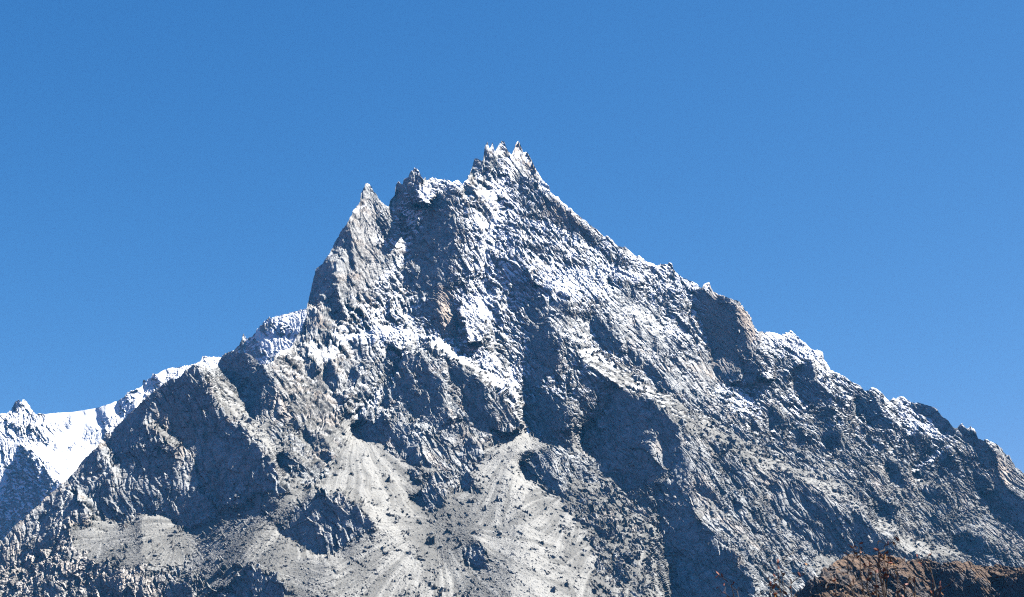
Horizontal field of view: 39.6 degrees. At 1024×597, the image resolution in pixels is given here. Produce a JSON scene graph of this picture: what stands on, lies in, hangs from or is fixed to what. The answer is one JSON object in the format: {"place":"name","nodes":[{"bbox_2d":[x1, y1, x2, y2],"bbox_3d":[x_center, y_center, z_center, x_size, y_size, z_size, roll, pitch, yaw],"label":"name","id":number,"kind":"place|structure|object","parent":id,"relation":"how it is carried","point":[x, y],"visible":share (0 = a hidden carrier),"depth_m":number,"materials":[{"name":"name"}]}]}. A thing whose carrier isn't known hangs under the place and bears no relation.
{"place":"outdoors","nodes":[
{"label":"outdoors","id":0,"kind":"place"},
{"bbox_2d":[0,308,306,540],"bbox_3d":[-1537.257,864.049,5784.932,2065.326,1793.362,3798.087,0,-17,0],"label":"snowy hills","id":1,"kind":"structure","parent":0,"point":[42,456],"depth_m":5949.35,"materials":[{"name":"white snow"}]},
{"bbox_2d":[0,141,1023,596],"bbox_3d":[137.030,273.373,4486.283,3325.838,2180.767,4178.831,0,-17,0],"label":"mountain","id":2,"kind":"structure","parent":0,"point":[450,335],"depth_m":3909.44,"materials":[{"name":"grey stone"}]},
{"bbox_2d":[25,388,1007,596],"bbox_3d":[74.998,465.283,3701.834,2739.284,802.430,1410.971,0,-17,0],"label":"scree rubble","id":3,"kind":"object","parent":2,"relation":"on","point":[435,524],"visible":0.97,"depth_m":3412.79,"materials":[{"name":"grey stone"}]},
{"bbox_2d":[0,0,1023,472],"label":"sky","id":4,"kind":"structure","parent":0,"point":[177,177],"materials":[{"name":"blue"}]},
{"bbox_2d":[793,554,1023,596],"bbox_3d":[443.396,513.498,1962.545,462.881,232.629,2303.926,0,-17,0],"label":"foothill","id":5,"kind":"structure","parent":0,"point":[971,579],"depth_m":1599.30,"materials":[{"name":"brown stone"}]},
{"bbox_3d":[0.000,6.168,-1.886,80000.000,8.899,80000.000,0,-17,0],"label":"ground","id":6,"kind":"structure","parent":0,"visible":0},
{"bbox_2d":[715,572,738,596],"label":"shrub","id":7,"kind":"object","parent":6,"relation":"on","point":[721,575],"visible":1,"depth_m":6.32,"materials":[{"name":"brown plant"}]},
{"bbox_2d":[766,550,807,596],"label":"shrub","id":8,"kind":"object","parent":6,"relation":"on","point":[778,586],"visible":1,"depth_m":5.81,"materials":[{"name":"brown plant"}]},
{"bbox_2d":[824,543,863,596],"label":"shrub","id":9,"kind":"object","parent":6,"relation":"on","point":[853,594],"visible":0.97,"depth_m":6.24,"materials":[{"name":"brown plant"}]},
{"bbox_2d":[850,537,912,596],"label":"shrub","id":10,"kind":"object","parent":6,"relation":"on","point":[886,576],"visible":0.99,"depth_m":5.67,"materials":[{"name":"brown plant"}]},
{"bbox_2d":[882,548,943,596],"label":"shrub","id":11,"kind":"object","parent":6,"relation":"on","point":[914,593],"visible":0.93,"depth_m":5.96,"materials":[{"name":"brown plant"}]},
{"bbox_2d":[929,578,954,596],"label":"shrub","id":12,"kind":"object","parent":6,"relation":"on","point":[940,587],"visible":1,"depth_m":5.74,"materials":[{"name":"brown plant"}]}
]}

